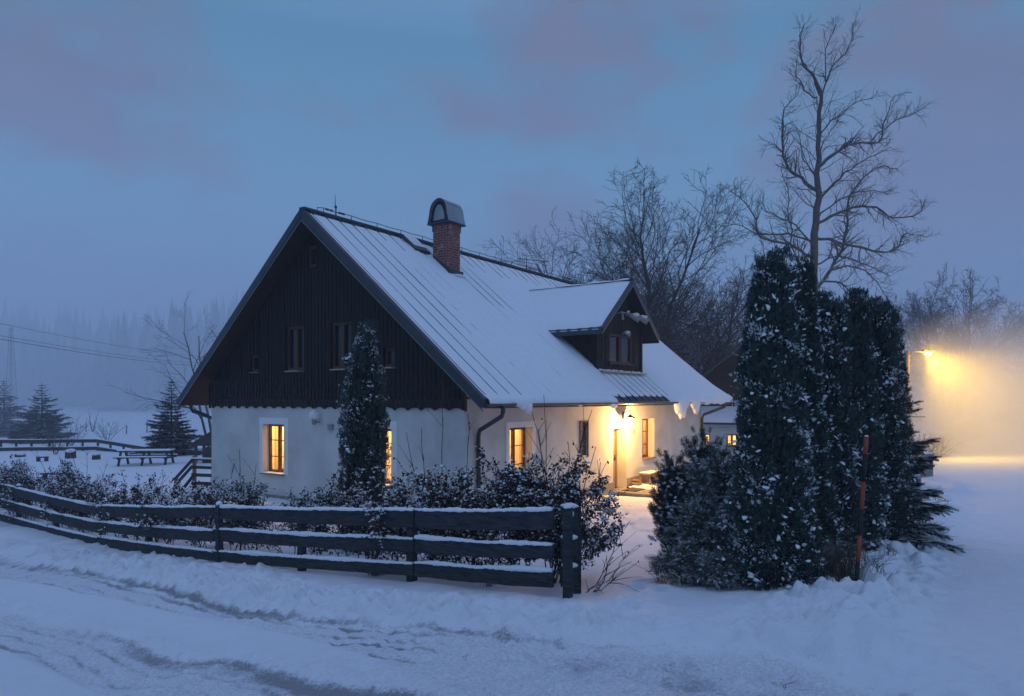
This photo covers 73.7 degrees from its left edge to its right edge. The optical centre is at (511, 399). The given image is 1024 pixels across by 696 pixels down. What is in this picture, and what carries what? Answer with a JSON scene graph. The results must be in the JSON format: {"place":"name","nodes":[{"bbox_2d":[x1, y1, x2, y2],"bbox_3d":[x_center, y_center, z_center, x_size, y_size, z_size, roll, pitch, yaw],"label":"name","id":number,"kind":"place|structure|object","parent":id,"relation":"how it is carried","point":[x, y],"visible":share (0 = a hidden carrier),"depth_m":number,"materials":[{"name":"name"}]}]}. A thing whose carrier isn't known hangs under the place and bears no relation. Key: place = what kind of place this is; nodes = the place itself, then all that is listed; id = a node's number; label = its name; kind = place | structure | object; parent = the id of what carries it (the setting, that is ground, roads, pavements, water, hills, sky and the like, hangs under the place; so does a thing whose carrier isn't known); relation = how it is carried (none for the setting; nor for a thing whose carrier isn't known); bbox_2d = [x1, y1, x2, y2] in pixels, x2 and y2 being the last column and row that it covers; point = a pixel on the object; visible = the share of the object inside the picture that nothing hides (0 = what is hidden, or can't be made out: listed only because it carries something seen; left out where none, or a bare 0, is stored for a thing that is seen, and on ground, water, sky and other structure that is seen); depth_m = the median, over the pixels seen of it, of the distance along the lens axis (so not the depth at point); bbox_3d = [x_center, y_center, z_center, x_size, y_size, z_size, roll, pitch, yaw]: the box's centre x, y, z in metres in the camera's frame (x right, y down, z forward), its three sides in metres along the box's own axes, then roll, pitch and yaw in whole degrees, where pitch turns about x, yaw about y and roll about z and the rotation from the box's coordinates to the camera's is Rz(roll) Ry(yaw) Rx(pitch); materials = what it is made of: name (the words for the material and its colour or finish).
{"place":"outdoors","nodes":[
{"label":"outdoors","id":0,"kind":"place"},
{"bbox_2d":[0,409,1021,683],"bbox_3d":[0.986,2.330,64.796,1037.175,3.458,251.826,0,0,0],"label":"ground","id":1,"kind":"structure","parent":0,"point":[826,623],"depth_m":8.70,"materials":[{"name":"white snow"}]},
{"bbox_2d":[5,326,17,417],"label":"lattice mast","id":2,"kind":"object","parent":1,"relation":"on","point":[11,349],"visible":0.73,"depth_m":125.13,"materials":[{"name":"grey metal"}]},
{"bbox_2d":[4,336,189,362],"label":"overhead wire","id":3,"kind":"object","parent":2,"relation":"attached to","point":[89,350],"visible":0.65,"depth_m":61.24,"materials":[{"name":"black metal"}]},
{"bbox_2d":[1,339,196,365],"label":"overhead wire","id":4,"kind":"object","parent":2,"relation":"attached to","point":[94,354],"visible":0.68,"depth_m":62.36,"materials":[{"name":"black metal"}]},
{"bbox_2d":[0,323,201,356],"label":"overhead wire","id":5,"kind":"object","parent":2,"relation":"attached to","point":[81,339],"visible":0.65,"depth_m":60.02,"materials":[{"name":"black metal"}]},
{"bbox_2d":[0,380,27,436],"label":"spruce","id":6,"kind":"object","parent":1,"relation":"on","point":[7,425],"visible":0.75,"depth_m":65.84,"materials":[{"name":"green plant"}]},
{"bbox_2d":[14,451,25,456],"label":"stump","id":7,"kind":"object","parent":1,"relation":"on","point":[20,454],"visible":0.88,"depth_m":40.82,"materials":[{"name":"brown wood"}]},
{"bbox_2d":[0,454,74,522],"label":"hedge shrub","id":8,"kind":"object","parent":1,"relation":"on","point":[11,477],"visible":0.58,"depth_m":20.67,"materials":[{"name":"green plant"}]},
{"bbox_2d":[36,455,48,461],"bbox_3d":[-26.141,3.372,38.000,0.550,0.470,0.240,0,0,-6],"label":"bench","id":9,"kind":"object","parent":1,"relation":"on","point":[46,457],"visible":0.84,"depth_m":37.92,"materials":[{"name":"brown wood"}]},
{"bbox_2d":[3,385,83,443],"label":"spruce","id":10,"kind":"object","parent":1,"relation":"on","point":[29,430],"visible":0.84,"depth_m":55.52,"materials":[{"name":"green plant"}]},
{"bbox_2d":[41,430,70,453],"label":"bare bush","id":11,"kind":"object","parent":1,"relation":"on","point":[52,445],"visible":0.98,"depth_m":42.47,"materials":[{"name":"brown plant"}]},
{"bbox_2d":[40,471,74,479],"bbox_3d":[-20.318,3.468,30.500,1.350,0.470,0.240,0,0,-6],"label":"bench","id":12,"kind":"object","parent":1,"relation":"on","point":[43,474],"visible":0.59,"depth_m":30.36,"materials":[{"name":"brown wood"}]},
{"bbox_2d":[51,414,88,445],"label":"bare bush","id":13,"kind":"object","parent":1,"relation":"on","point":[67,436],"visible":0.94,"depth_m":51.99,"materials":[{"name":"brown plant"}]},
{"bbox_2d":[32,441,108,529],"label":"long shoots","id":14,"kind":"object","parent":1,"relation":"on","point":[68,470],"visible":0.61,"depth_m":18.03,"materials":[{"name":"brown plant"}]},
{"bbox_2d":[65,449,75,458],"bbox_3d":[-25.857,3.273,40.019,0.587,0.769,0.658,0,0,0],"label":"stump","id":15,"kind":"object","parent":1,"relation":"on","point":[69,452],"visible":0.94,"depth_m":39.77,"materials":[{"name":"brown wood"}]},
{"bbox_2d":[36,458,126,532],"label":"hedge shrub","id":16,"kind":"object","parent":1,"relation":"on","point":[71,489],"visible":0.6,"depth_m":17.93,"materials":[{"name":"green plant"}]},
{"bbox_2d":[87,411,98,431],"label":"sapling","id":17,"kind":"object","parent":1,"relation":"on","point":[90,422],"visible":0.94,"depth_m":75.09,"materials":[{"name":"brown plant"}]},
{"bbox_2d":[92,452,100,459],"bbox_3d":[-23.746,3.313,38.995,0.448,0.649,0.522,0,0,-29],"label":"stump","id":18,"kind":"object","parent":1,"relation":"on","point":[96,455],"visible":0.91,"depth_m":38.83,"materials":[{"name":"brown wood"}]},
{"bbox_2d":[0,439,201,454],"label":"rail fence","id":19,"kind":"object","parent":1,"relation":"on","point":[31,447],"visible":0.5,"depth_m":45.98,"materials":[{"name":"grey wood"}]},
{"bbox_2d":[90,418,125,440],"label":"bare bush","id":20,"kind":"object","parent":1,"relation":"on","point":[98,427],"visible":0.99,"depth_m":53.91,"materials":[{"name":"brown plant"}]},
{"bbox_2d":[84,469,174,541],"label":"hedge shrub","id":21,"kind":"object","parent":1,"relation":"on","point":[136,493],"visible":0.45,"depth_m":15.62,"materials":[{"name":"green plant"}]},
{"bbox_2d":[113,449,177,465],"bbox_3d":[-19.283,3.113,36.000,2.700,0.933,1.700,0,0,-6],"label":"picnic table","id":22,"kind":"object","parent":1,"relation":"on","point":[142,456],"visible":0.95,"depth_m":35.67,"materials":[{"name":"brown wood"}]},
{"bbox_2d":[122,381,203,455],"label":"spruce","id":23,"kind":"object","parent":1,"relation":"on","point":[165,438],"visible":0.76,"depth_m":41.67,"materials":[{"name":"green plant"}]},
{"bbox_2d":[105,290,221,446],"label":"bare tree","id":24,"kind":"object","parent":1,"relation":"on","point":[201,417],"visible":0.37,"depth_m":42.97,"materials":[{"name":"brown plant"}]},
{"bbox_2d":[133,473,240,548],"bbox_3d":[-6.885,2.403,14.254,2.140,1.673,1.866,0,0,35],"label":"hedge shrub","id":25,"kind":"object","parent":1,"relation":"on","point":[181,522],"visible":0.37,"depth_m":14.01,"materials":[{"name":"green plant"}]},
{"bbox_2d":[174,456,211,490],"bbox_3d":[-10.851,2.680,24.078,1.457,1.458,1.645,0,0,0],"label":"stair railing","id":26,"kind":"object","parent":1,"relation":"on","point":[194,467],"visible":0.59,"depth_m":23.51,"materials":[{"name":"brown wood"}]},
{"bbox_2d":[187,431,211,462],"bbox_3d":[-15.766,2.592,37.200,2.700,1.965,2.400,0,0,0],"label":"shelter","id":27,"kind":"object","parent":1,"relation":"on","point":[205,440],"visible":0.29,"depth_m":36.05,"materials":[{"name":"brown wood"}]},
{"bbox_2d":[187,474,278,550],"bbox_3d":[-5.264,2.259,13.107,1.534,1.632,2.102,0,0,-39],"label":"hedge shrub","id":28,"kind":"object","parent":1,"relation":"on","point":[252,498],"visible":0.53,"depth_m":12.98,"materials":[{"name":"green plant"}]},
{"bbox_2d":[228,449,255,550],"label":"long shoots","id":29,"kind":"object","parent":1,"relation":"on","point":[240,481],"visible":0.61,"depth_m":13.04,"materials":[{"name":"brown plant"}]},
{"bbox_2d":[247,487,325,554],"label":"hedge shrub","id":30,"kind":"object","parent":1,"relation":"on","point":[301,503],"visible":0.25,"depth_m":12.38,"materials":[{"name":"green plant"}]},
{"bbox_2d":[0,483,580,598],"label":"plank fence","id":31,"kind":"object","parent":1,"relation":"on","point":[412,544],"visible":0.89,"depth_m":10.71,"materials":[{"name":"brown wood"}]},
{"bbox_2d":[295,468,395,558],"bbox_3d":[-2.705,2.074,11.858,2.329,1.802,1.332,0,0,35],"label":"hedge shrub","id":32,"kind":"object","parent":1,"relation":"on","point":[360,498],"visible":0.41,"depth_m":11.79,"materials":[{"name":"green plant"}]},
{"bbox_2d":[336,318,393,551],"bbox_3d":[-2.920,0.745,13.611,1.263,4.749,1.255,0,0,-9],"label":"thuja","id":33,"kind":"object","parent":1,"relation":"on","point":[365,433],"visible":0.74,"depth_m":13.35,"materials":[{"name":"green plant"}]},
{"bbox_2d":[359,470,450,560],"bbox_3d":[-1.589,2.068,11.181,1.612,1.710,2.226,0,0,-6],"label":"hedge shrub","id":34,"kind":"object","parent":1,"relation":"on","point":[402,500],"visible":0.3,"depth_m":10.91,"materials":[{"name":"green plant"}]},
{"bbox_2d":[398,375,480,560],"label":"long shoots","id":35,"kind":"object","parent":1,"relation":"on","point":[422,454],"visible":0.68,"depth_m":11.04,"materials":[{"name":"brown plant"}]},
{"bbox_2d":[392,444,507,564],"bbox_3d":[-1.084,1.803,10.835,2.029,2.127,2.094,0,0,20],"label":"hedge shrub","id":36,"kind":"object","parent":1,"relation":"on","point":[456,491],"visible":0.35,"depth_m":10.94,"materials":[{"name":"green plant"}]},
{"bbox_2d":[176,195,732,507],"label":"cottage","id":37,"kind":"structure","parent":1,"relation":"on","point":[504,349],"depth_m":20.30,"materials":[{"name":"paint"}]},
{"bbox_2d":[249,355,258,372],"bbox_3d":[-7.942,-1.084,21.181,0.460,0.548,0.193,0,0,35],"label":"window","id":38,"kind":"structure","parent":37,"relation":"in","point":[254,358],"depth_m":21.27,"materials":[{"name":"brown glass"}]},
{"bbox_2d":[260,424,284,475],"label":"window","id":39,"kind":"structure","parent":37,"relation":"in","point":[276,431],"depth_m":21.17,"materials":[{"name":"yellow glass"}]},
{"bbox_2d":[284,326,304,371],"bbox_3d":[-6.330,-1.469,20.059,0.890,1.338,0.193,0,0,35],"label":"window","id":40,"kind":"structure","parent":37,"relation":"in","point":[295,334],"depth_m":20.08,"materials":[{"name":"brown glass"}]},
{"bbox_2d":[306,246,316,268],"bbox_3d":[-5.703,-4.074,19.619,0.440,0.648,0.193,0,0,35],"label":"window","id":41,"kind":"structure","parent":37,"relation":"in","point":[312,250],"depth_m":19.72,"materials":[{"name":"brown glass"}]},
{"bbox_2d":[329,321,351,370],"bbox_3d":[-4.690,-1.469,18.913,0.890,1.338,0.193,0,0,35],"label":"window","id":42,"kind":"structure","parent":37,"relation":"in","point":[342,331],"depth_m":18.94,"materials":[{"name":"brown glass"}]},
{"bbox_2d":[382,429,390,487],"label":"window","id":43,"kind":"structure","parent":37,"relation":"in","point":[388,430],"depth_m":20.15,"materials":[{"name":"yellow glass"}]},
{"bbox_2d":[382,348,395,368],"bbox_3d":[-3.164,-1.069,17.849,0.470,0.538,0.193,0,0,35],"label":"window","id":44,"kind":"structure","parent":37,"relation":"in","point":[389,352],"depth_m":17.93,"materials":[{"name":"brown glass"}]},
{"bbox_2d":[510,427,524,475],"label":"window","id":45,"kind":"structure","parent":37,"relation":"in","point":[514,432],"depth_m":18.98,"materials":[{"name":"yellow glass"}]},
{"bbox_2d":[613,429,619,489],"bbox_3d":[3.510,2.081,23.518,0.470,2.158,1.046,0,0,35],"label":"door","id":46,"kind":"structure","parent":37,"relation":"in","point":[614,430],"depth_m":23.96,"materials":[{"name":"brown wood"}]},
{"bbox_2d":[642,419,656,459],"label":"window","id":47,"kind":"structure","parent":37,"relation":"in","point":[644,456],"depth_m":25.88,"materials":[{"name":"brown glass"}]},
{"bbox_2d":[422,461,553,565],"bbox_3d":[-0.402,1.871,10.345,1.509,1.892,2.200,0,0,-34],"label":"hedge shrub","id":48,"kind":"object","parent":1,"relation":"on","point":[436,491],"visible":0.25,"depth_m":10.47,"materials":[{"name":"green plant"}]},
{"bbox_2d":[483,449,626,571],"bbox_3d":[0.594,1.737,9.948,2.226,2.027,1.246,0,0,19],"label":"hedge shrub","id":49,"kind":"object","parent":1,"relation":"on","point":[600,542],"visible":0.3,"depth_m":9.77,"materials":[{"name":"green plant"}]},
{"bbox_2d":[499,453,628,582],"bbox_3d":[0.896,1.719,10.043,1.401,1.984,2.195,0,0,35],"label":"hedge shrub","id":50,"kind":"object","parent":1,"relation":"on","point":[569,490],"visible":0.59,"depth_m":9.56,"materials":[{"name":"green plant"}]},
{"bbox_2d":[524,402,608,583],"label":"long shoots","id":51,"kind":"object","parent":1,"relation":"on","point":[574,468],"visible":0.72,"depth_m":9.60,"materials":[{"name":"brown plant"}]},
{"bbox_2d":[585,520,641,592],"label":"long shoots","id":52,"kind":"object","parent":1,"relation":"on","point":[599,585],"visible":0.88,"depth_m":8.96,"materials":[{"name":"brown plant"}]},
{"bbox_2d":[481,157,754,367],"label":"bare tree","id":53,"kind":"object","parent":1,"relation":"on","point":[656,288],"visible":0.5,"depth_m":45.12,"materials":[{"name":"brown plant"}]},
{"bbox_2d":[611,482,679,497],"bbox_3d":[4.927,3.147,23.165,2.060,0.280,3.150,0,0,35],"label":"door step","id":54,"kind":"object","parent":1,"relation":"on","point":[646,490],"depth_m":22.46,"materials":[{"name":"stone"}]},
{"bbox_2d":[622,487,643,491],"bbox_3d":[4.093,3.023,22.862,0.500,0.020,0.840,0,0,35],"label":"doormat","id":55,"kind":"object","parent":54,"relation":"on","point":[633,489],"visible":1,"depth_m":22.78,"materials":[{"name":"brown wood"}]},
{"bbox_2d":[632,479,640,485],"bbox_3d":[4.327,2.962,23.860,0.285,0.342,0.335,0,0,35],"label":"crate","id":56,"kind":"object","parent":54,"relation":"on","point":[637,482],"visible":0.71,"depth_m":23.81,"materials":[{"name":"brown wood"}]},
{"bbox_2d":[639,470,659,484],"bbox_3d":[4.968,2.920,24.447,0.460,0.675,1.040,0,0,35],"label":"slatted bench","id":57,"kind":"object","parent":1,"relation":"on","point":[650,473],"visible":0.52,"depth_m":24.14,"materials":[{"name":"brown wood"}]},
{"bbox_2d":[625,558,675,583],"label":"grass clump","id":58,"kind":"object","parent":1,"relation":"on","point":[662,576],"visible":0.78,"depth_m":9.32,"materials":[{"name":"brown plant"}]},
{"bbox_2d":[647,448,700,553],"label":"dwarf pine","id":59,"kind":"object","parent":1,"relation":"on","point":[670,491],"visible":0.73,"depth_m":10.87,"materials":[{"name":"green plant"}]},
{"bbox_2d":[644,530,713,586],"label":"juniper","id":60,"kind":"object","parent":1,"relation":"on","point":[675,558],"visible":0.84,"depth_m":9.34,"materials":[{"name":"green plant"}]},
{"bbox_2d":[647,307,713,364],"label":"bare tree","id":61,"kind":"object","parent":1,"relation":"on","point":[681,344],"visible":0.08,"depth_m":41.05,"materials":[{"name":"brown plant"}]},
{"bbox_2d":[528,214,835,388],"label":"bare tree","id":62,"kind":"object","parent":1,"relation":"on","point":[719,350],"visible":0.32,"depth_m":44.96,"materials":[{"name":"brown plant"}]},
{"bbox_2d":[660,488,730,555],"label":"juniper","id":63,"kind":"object","parent":1,"relation":"on","point":[700,523],"visible":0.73,"depth_m":9.74,"materials":[{"name":"green plant"}]},
{"bbox_2d":[676,424,722,513],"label":"dwarf pine","id":64,"kind":"object","parent":1,"relation":"on","point":[695,452],"visible":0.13,"depth_m":11.52,"materials":[{"name":"green plant"}]},
{"bbox_2d":[666,272,745,405],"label":"bare tree","id":65,"kind":"object","parent":1,"relation":"on","point":[713,321],"visible":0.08,"depth_m":50.81,"materials":[{"name":"brown plant"}]},
{"bbox_2d":[679,435,733,513],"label":"juniper","id":66,"kind":"object","parent":1,"relation":"on","point":[715,472],"visible":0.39,"depth_m":10.24,"materials":[{"name":"green plant"}]},
{"bbox_2d":[677,541,749,590],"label":"juniper","id":67,"kind":"object","parent":1,"relation":"on","point":[722,574],"visible":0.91,"depth_m":9.03,"materials":[{"name":"green plant"}]},
{"bbox_2d":[701,343,742,461],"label":"neighbouring house","id":68,"kind":"structure","parent":1,"relation":"on","point":[720,423],"depth_m":40.03,"materials":[{"name":"paint"}]},
{"bbox_2d":[727,434,736,446],"bbox_3d":[12.229,2.311,38.000,0.624,0.716,0.278,0,0,25],"label":"window","id":69,"kind":"structure","parent":68,"relation":"in","point":[732,436],"depth_m":38.06,"materials":[{"name":"yellow glass"}]},
{"bbox_2d":[714,243,828,590],"bbox_3d":[3.484,0.279,9.211,1.487,4.670,1.513,0,0,19],"label":"thuja","id":70,"kind":"object","parent":1,"relation":"on","point":[773,531],"visible":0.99,"depth_m":8.85,"materials":[{"name":"green plant"}]},
{"bbox_2d":[789,250,845,563],"bbox_3d":[4.190,0.266,9.748,1.072,4.808,1.036,0,0,32],"label":"thuja","id":71,"kind":"object","parent":1,"relation":"on","point":[805,297],"visible":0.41,"depth_m":9.56,"materials":[{"name":"green plant"}]},
{"bbox_2d":[804,536,844,569],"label":"juniper","id":72,"kind":"object","parent":1,"relation":"on","point":[828,549],"visible":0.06,"depth_m":9.20,"materials":[{"name":"green plant"}]},
{"bbox_2d":[709,3,943,304],"bbox_3d":[16.868,-9.136,35.031,13.345,22.455,7.105,0,0,0],"label":"bare tree","id":73,"kind":"object","parent":1,"relation":"on","point":[816,222],"visible":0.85,"depth_m":35.05,"materials":[{"name":"brown plant"}]},
{"bbox_2d":[816,288,870,557],"bbox_3d":[4.769,0.486,10.374,1.243,4.333,1.212,0,0,4],"label":"thuja","id":74,"kind":"object","parent":1,"relation":"on","point":[838,405],"visible":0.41,"depth_m":10.10,"materials":[{"name":"green plant"}]},
{"bbox_2d":[803,532,885,581],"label":"grass clump","id":75,"kind":"object","parent":1,"relation":"on","point":[841,570],"visible":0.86,"depth_m":8.72,"materials":[{"name":"brown plant"}]},
{"bbox_2d":[854,435,868,580],"bbox_3d":[4.352,1.472,8.516,0.178,2.053,0.052,0,0,15],"label":"marker pole","id":76,"kind":"object","parent":1,"relation":"on","point":[861,504],"visible":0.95,"depth_m":8.50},
{"bbox_2d":[832,287,894,550],"bbox_3d":[5.407,0.407,10.888,1.252,4.426,1.308,0,0,-44],"label":"thuja","id":77,"kind":"object","parent":1,"relation":"on","point":[864,382],"visible":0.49,"depth_m":10.57,"materials":[{"name":"green plant"}]},
{"bbox_2d":[853,546,895,574],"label":"grass clump","id":78,"kind":"object","parent":1,"relation":"on","point":[879,566],"visible":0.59,"depth_m":8.69,"materials":[{"name":"grey plant"}]},
{"bbox_2d":[879,544,897,555],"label":"grass clump","id":79,"kind":"object","parent":1,"relation":"on","point":[889,550],"visible":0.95,"depth_m":9.86,"materials":[{"name":"brown plant"}]},
{"bbox_2d":[871,294,920,541],"bbox_3d":[6.099,0.435,11.500,1.334,4.386,1.309,0,0,11],"label":"thuja","id":80,"kind":"object","parent":1,"relation":"on","point":[889,339],"visible":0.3,"depth_m":11.14,"materials":[{"name":"green plant"}]},
{"bbox_2d":[907,474,920,488],"bbox_3d":[11.387,2.426,19.515,0.483,0.704,0.387,0,0,20],"label":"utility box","id":81,"kind":"object","parent":1,"relation":"on","point":[919,475],"visible":0.17,"depth_m":19.29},
{"bbox_2d":[904,350,934,439],"bbox_3d":[18.286,0.414,31.000,1.716,5.322,0.300,0,0,0],"label":"street lamp","id":82,"kind":"object","parent":1,"relation":"on","point":[926,352],"visible":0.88,"depth_m":30.90,"materials":[{"name":"grey metal"}]},
{"bbox_2d":[922,452,933,476],"bbox_3d":[14.071,2.342,23.095,0.298,1.114,0.290,0,0,0],"label":"gatepost","id":83,"kind":"object","parent":1,"relation":"on","point":[928,472],"visible":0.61,"depth_m":22.98,"materials":[{"name":"concrete"}]},
{"bbox_2d":[887,379,969,552],"bbox_3d":[6.581,0.942,11.892,2.256,3.324,2.676,0,0,16],"label":"spruce","id":84,"kind":"object","parent":1,"relation":"on","point":[919,539],"visible":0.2,"depth_m":11.44,"materials":[{"name":"green plant"}]},
{"bbox_2d":[906,431,950,458],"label":"frosted bush","id":85,"kind":"object","parent":1,"relation":"on","point":[924,437],"visible":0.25,"depth_m":29.35,"materials":[{"name":"plant"}]},
{"bbox_2d":[895,341,970,429],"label":"street house","id":86,"kind":"structure","parent":1,"relation":"on","point":[925,421],"depth_m":59.56,"materials":[{"name":"paint"}]},
{"bbox_2d":[911,407,921,421],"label":"window","id":87,"kind":"structure","parent":86,"relation":"in","point":[919,413],"depth_m":59.84,"materials":[{"name":"glass"}]},
{"bbox_2d":[954,409,964,421],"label":"window","id":88,"kind":"structure","parent":86,"relation":"in","point":[959,416],"depth_m":58.03,"materials":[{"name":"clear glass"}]},
{"bbox_2d":[925,432,966,456],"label":"frosted bush","id":89,"kind":"object","parent":1,"relation":"on","point":[944,451],"visible":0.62,"depth_m":32.77,"materials":[{"name":"brown plant"}]},
{"bbox_2d":[895,264,1023,431],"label":"bare tree","id":90,"kind":"object","parent":1,"relation":"on","point":[967,378],"visible":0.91,"depth_m":53.04,"materials":[{"name":"brown plant"}]},
{"bbox_2d":[956,395,993,439],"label":"spruce","id":91,"kind":"object","parent":1,"relation":"on","point":[973,426],"visible":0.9,"depth_m":41.87,"materials":[{"name":"green plant"}]},
{"bbox_2d":[979,333,1023,428],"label":"spruce","id":92,"kind":"object","parent":1,"relation":"on","point":[1014,418],"visible":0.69,"depth_m":57.97,"materials":[{"name":"green plant"}]},
{"bbox_2d":[0,396,1021,410],"bbox_3d":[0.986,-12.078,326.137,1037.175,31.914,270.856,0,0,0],"label":"hill","id":93,"kind":"structure","parent":0,"point":[77,407],"depth_m":198.87,"materials":[{"name":"white snow"}]},
{"bbox_2d":[0,283,1023,407],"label":"forest","id":94,"kind":"object","parent":93,"relation":"on","point":[65,377],"visible":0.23,"depth_m":200.51,"materials":[{"name":"grey wood"}]},
{"bbox_2d":[0,415,1023,695],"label":"road","id":95,"kind":"structure","parent":0,"point":[954,627],"depth_m":6.42,"materials":[{"name":"white snow"}]},
{"bbox_2d":[0,0,1023,335],"label":"sky","id":96,"kind":"structure","parent":0,"point":[152,152],"materials":[{"name":"blue"}]},
{"bbox_2d":[581,496,666,555],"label":"path","id":97,"kind":"structure","parent":0,"point":[640,526],"depth_m":15.94,"materials":[{"name":"white snow"}]}
]}

